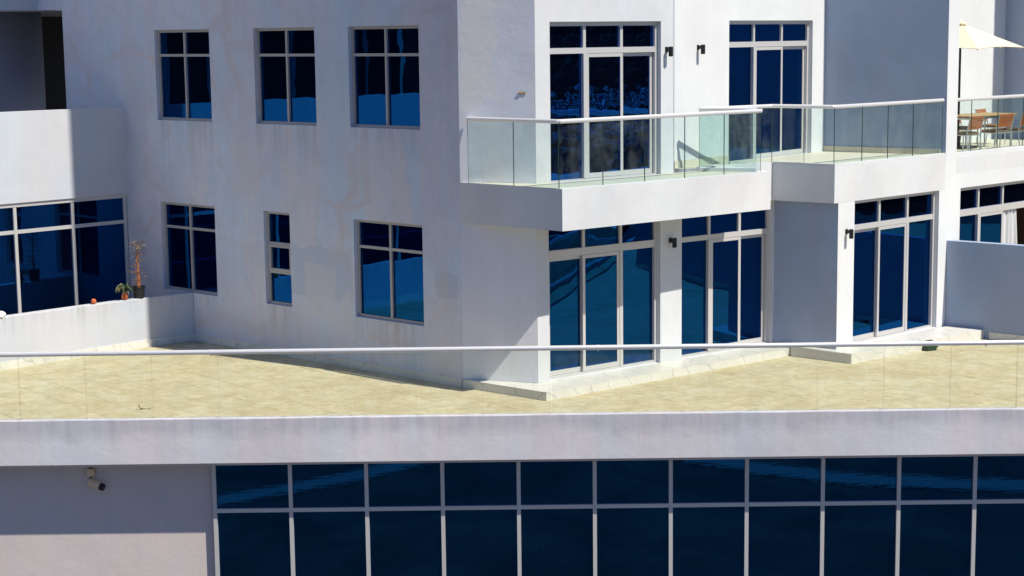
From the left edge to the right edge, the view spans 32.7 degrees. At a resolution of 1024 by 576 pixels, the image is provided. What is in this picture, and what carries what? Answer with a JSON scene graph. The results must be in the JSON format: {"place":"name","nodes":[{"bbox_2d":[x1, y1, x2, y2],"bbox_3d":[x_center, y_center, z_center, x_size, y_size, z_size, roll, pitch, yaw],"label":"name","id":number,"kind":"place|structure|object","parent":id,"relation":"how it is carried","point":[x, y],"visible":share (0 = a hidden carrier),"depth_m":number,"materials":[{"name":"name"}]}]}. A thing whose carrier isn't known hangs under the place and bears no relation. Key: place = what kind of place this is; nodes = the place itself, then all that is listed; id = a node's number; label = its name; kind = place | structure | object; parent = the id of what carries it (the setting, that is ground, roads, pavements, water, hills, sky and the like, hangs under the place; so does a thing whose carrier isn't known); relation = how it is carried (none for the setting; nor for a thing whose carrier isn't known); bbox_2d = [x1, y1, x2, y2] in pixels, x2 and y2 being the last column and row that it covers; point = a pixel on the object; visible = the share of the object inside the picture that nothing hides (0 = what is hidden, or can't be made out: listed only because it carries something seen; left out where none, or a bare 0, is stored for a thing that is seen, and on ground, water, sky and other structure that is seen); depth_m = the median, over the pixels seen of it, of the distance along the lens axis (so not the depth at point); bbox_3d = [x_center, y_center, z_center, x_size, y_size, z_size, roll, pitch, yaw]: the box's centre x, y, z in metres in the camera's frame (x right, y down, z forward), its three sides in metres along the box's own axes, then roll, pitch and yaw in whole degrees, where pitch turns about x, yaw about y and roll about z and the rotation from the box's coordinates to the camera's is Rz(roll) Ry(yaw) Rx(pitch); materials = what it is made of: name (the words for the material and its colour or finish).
{"place":"outdoors","nodes":[
{"label":"outdoors","id":0,"kind":"place"},
{"bbox_2d":[0,311,5,317],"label":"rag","id":1,"kind":"object","parent":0,"point":[2,314],"visible":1,"depth_m":33.25,"materials":[{"name":"white fabric"}]},
{"bbox_2d":[0,339,1023,418],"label":"terrace floor","id":2,"kind":"structure","parent":0,"point":[261,385],"depth_m":30.98,"materials":[{"name":"tile"}]},
{"bbox_2d":[0,292,194,370],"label":"parapet wall","id":3,"kind":"structure","parent":2,"relation":"on","point":[134,323],"depth_m":34.83,"materials":[{"name":"paint"}]},
{"bbox_2d":[116,283,133,299],"bbox_3d":[-7.824,0.068,35.287,0.435,0.345,0.450,-1,8,0],"label":"potted plant","id":4,"kind":"object","parent":3,"relation":"on","point":[124,292],"visible":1,"depth_m":35.23,"materials":[{"name":"green plant"}]},
{"bbox_2d":[126,236,149,298],"bbox_3d":[-7.601,-0.440,35.440,0.444,1.301,0.494,6,10,38],"label":"potted plant","id":5,"kind":"object","parent":3,"relation":"on","point":[139,291],"visible":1,"depth_m":35.43,"materials":[{"name":"brown plant"}]},
{"bbox_2d":[923,340,938,350],"bbox_3d":[8.242,1.115,34.277,0.392,0.200,0.200,-5,9,-28],"label":"bottle carrier","id":6,"kind":"object","parent":2,"relation":"on","point":[929,348],"visible":0.48,"depth_m":34.17,"materials":[{"name":"green plastic"}]},
{"bbox_2d":[945,240,1023,339],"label":"partition wall","id":7,"kind":"structure","parent":2,"relation":"on","point":[985,286],"depth_m":35.28,"materials":[{"name":"paint"}]},
{"label":"ground","id":8,"kind":"structure","parent":0,"visible":0},
{"bbox_2d":[0,0,1023,575],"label":"apartment building","id":9,"kind":"structure","parent":8,"relation":"on","point":[272,174],"depth_m":31.65,"materials":[{"name":"paint"}]},
{"bbox_2d":[0,194,129,314],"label":"window","id":10,"kind":"structure","parent":9,"relation":"in","point":[60,253],"depth_m":36.46,"materials":[{"name":"glass"}]},
{"bbox_2d":[86,467,105,490],"bbox_3d":[-6.896,3.084,28.885,0.367,0.530,0.193,2,9,20],"label":"security camera","id":11,"kind":"object","parent":9,"relation":"attached to","point":[96,484],"visible":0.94,"depth_m":28.84,"materials":[{"name":"white plastic"}]},
{"bbox_2d":[157,29,211,121],"bbox_3d":[-6.658,-4.356,35.724,1.820,1.853,0.077,7,11,42],"label":"window","id":12,"kind":"structure","parent":9,"relation":"in","point":[183,55],"depth_m":35.76,"materials":[{"name":"blue glass"}]},
{"bbox_2d":[163,202,217,295],"bbox_3d":[-6.634,-0.834,36.250,1.820,1.850,0.077,7,11,42],"label":"window","id":13,"kind":"structure","parent":9,"relation":"in","point":[190,238],"depth_m":36.28,"materials":[{"name":"blue glass"}]},
{"bbox_2d":[266,211,291,305],"bbox_3d":[-4.534,-0.584,34.343,0.785,1.850,0.086,7,11,42],"label":"window","id":14,"kind":"structure","parent":9,"relation":"in","point":[278,223],"depth_m":34.39,"materials":[{"name":"blue glass"}]},
{"bbox_2d":[256,27,316,125],"bbox_3d":[-4.299,-4.076,33.588,1.790,1.853,0.077,7,11,42],"label":"window","id":15,"kind":"structure","parent":9,"relation":"in","point":[285,56],"depth_m":33.62,"materials":[{"name":"blue glass"}]},
{"bbox_2d":[351,25,419,129],"bbox_3d":[-2.261,-3.835,31.742,1.850,1.853,0.077,7,11,42],"label":"window","id":16,"kind":"structure","parent":9,"relation":"in","point":[385,59],"depth_m":31.76,"materials":[{"name":"blue glass"}]},
{"bbox_2d":[356,219,423,324],"bbox_3d":[-2.211,-0.309,32.245,1.830,1.850,0.077,7,11,42],"label":"window","id":17,"kind":"structure","parent":9,"relation":"in","point":[389,254],"depth_m":32.27,"materials":[{"name":"blue glass"}]},
{"bbox_2d":[0,340,1023,419],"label":"glass railing","id":18,"kind":"object","parent":9,"relation":"on","point":[513,348],"visible":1,"depth_m":28.20,"materials":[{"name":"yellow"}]},
{"bbox_2d":[549,221,656,379],"bbox_3d":[1.605,0.130,31.558,2.641,2.775,0.138,-7,10,-37],"label":"sliding door","id":19,"kind":"structure","parent":9,"relation":"in","point":[603,280],"depth_m":31.54,"materials":[{"name":"glass"}]},
{"bbox_2d":[549,21,657,181],"bbox_3d":[1.594,-3.334,31.084,2.593,2.797,0.138,-7,10,-37],"label":"sliding door","id":20,"kind":"structure","parent":9,"relation":"in","point":[612,81],"depth_m":31.05,"materials":[{"name":"glass"}]},
{"bbox_2d":[466,109,762,188],"bbox_3d":[2.176,-2.447,30.442,5.676,1.155,1.864,-3,9,-18],"label":"glass railing","id":21,"kind":"object","parent":9,"relation":"on","point":[581,120],"visible":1,"depth_m":30.03,"materials":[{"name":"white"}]},
{"bbox_2d":[665,46,672,56],"bbox_3d":[2.857,-4.291,31.649,0.084,0.180,0.156,-7,10,-37],"label":"wall lamp","id":22,"kind":"object","parent":9,"relation":"attached to","point":[669,49],"visible":1,"depth_m":31.59,"materials":[{"name":"black metal"}]},
{"bbox_2d":[669,238,676,247],"bbox_3d":[2.976,-0.837,32.207,0.084,0.180,0.156,-7,10,-37],"label":"wall lamp","id":23,"kind":"object","parent":9,"relation":"attached to","point":[673,241],"visible":1,"depth_m":32.15,"materials":[{"name":"black metal"}]},
{"bbox_2d":[697,45,704,53],"bbox_3d":[3.582,-4.513,32.987,0.156,0.180,0.084,6,11,39],"label":"wall lamp","id":24,"kind":"object","parent":9,"relation":"attached to","point":[702,47],"visible":1,"depth_m":32.94,"materials":[{"name":"black metal"}]},
{"bbox_2d":[682,210,768,357],"bbox_3d":[4.030,-0.167,33.414,2.415,2.775,0.138,-7,10,-37],"label":"sliding door","id":25,"kind":"structure","parent":9,"relation":"in","point":[725,257],"depth_m":33.41,"materials":[{"name":"glass"}]},
{"bbox_2d":[729,20,808,161],"bbox_3d":[5.126,-3.998,35.275,0.138,2.790,3.170,6,11,39],"label":"sliding door","id":26,"kind":"structure","parent":9,"relation":"in","point":[760,73],"depth_m":35.29,"materials":[{"name":"glass"}]},
{"bbox_2d":[699,98,944,164],"bbox_3d":[6.285,-2.995,33.526,5.979,1.106,1.205,-5,9,-26],"label":"glass railing","id":27,"kind":"object","parent":9,"relation":"attached to","point":[745,107],"visible":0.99,"depth_m":33.19,"materials":[{"name":"white"}]},
{"bbox_2d":[845,229,853,238],"bbox_3d":[6.428,-1.032,33.199,0.084,0.180,0.156,-8,11,-43],"label":"wall lamp","id":28,"kind":"object","parent":9,"relation":"attached to","point":[850,232],"visible":1,"depth_m":33.15,"materials":[{"name":"black metal"}]},
{"bbox_2d":[853,191,934,341],"bbox_3d":[7.520,-0.447,34.657,2.925,2.820,0.138,-8,11,-43],"label":"sliding door","id":29,"kind":"structure","parent":9,"relation":"in","point":[894,235],"depth_m":34.66,"materials":[{"name":"glass"}]},
{"bbox_2d":[959,120,977,145],"bbox_3d":[10.036,-3.552,38.883,0.495,0.797,0.542,-8,11,-41],"label":"dining chair","id":30,"kind":"object","parent":9,"relation":"on","point":[961,127],"visible":0.3,"depth_m":38.76,"materials":[{"name":"silver metal"}]},
{"bbox_2d":[957,115,984,150],"bbox_3d":[9.582,-3.239,36.756,0.495,0.797,0.542,-8,11,-40],"label":"dining chair","id":31,"kind":"object","parent":9,"relation":"on","point":[979,120],"visible":0.84,"depth_m":36.60,"materials":[{"name":"brown wood"}]},
{"bbox_2d":[957,112,1016,150],"bbox_3d":[10.209,-3.438,38.269,1.900,0.740,0.794,-9,11,-43],"label":"dining table","id":32,"kind":"object","parent":9,"relation":"on","point":[988,115],"visible":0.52,"depth_m":38.05,"materials":[{"name":"brown wood"}]},
{"bbox_2d":[957,20,1023,149],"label":"parasol","id":33,"kind":"object","parent":9,"relation":"on","point":[971,38],"visible":0.53,"depth_m":37.66,"materials":[{"name":"beige fabric"}]},
{"bbox_2d":[975,108,1005,144],"bbox_3d":[10.862,-3.668,39.623,0.542,0.797,0.495,7,11,41],"label":"dining chair","id":34,"kind":"object","parent":9,"relation":"on","point":[987,124],"visible":0.54,"depth_m":39.61,"materials":[{"name":"brown metal"}]},
{"bbox_2d":[958,94,1023,150],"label":"glass railing","id":35,"kind":"object","parent":9,"relation":"on","point":[971,99],"visible":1,"depth_m":36.58,"materials":[{"name":"white"}]},
{"bbox_2d":[959,180,1023,242],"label":"sliding door","id":36,"kind":"structure","parent":9,"relation":"in","point":[982,207],"depth_m":36.92,"materials":[{"name":"glass"}]},
{"bbox_2d":[979,113,1014,149],"bbox_3d":[10.429,-3.356,37.496,0.495,0.797,0.542,-6,10,-35],"label":"dining chair","id":37,"kind":"object","parent":9,"relation":"on","point":[1008,118],"visible":0.79,"depth_m":37.34,"materials":[{"name":"orange wood"}]},
{"bbox_2d":[999,113,1023,147],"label":"dining chair","id":38,"kind":"object","parent":9,"relation":"on","point":[1017,129],"visible":0.64,"depth_m":37.78,"materials":[{"name":"silver metal"}]}
]}

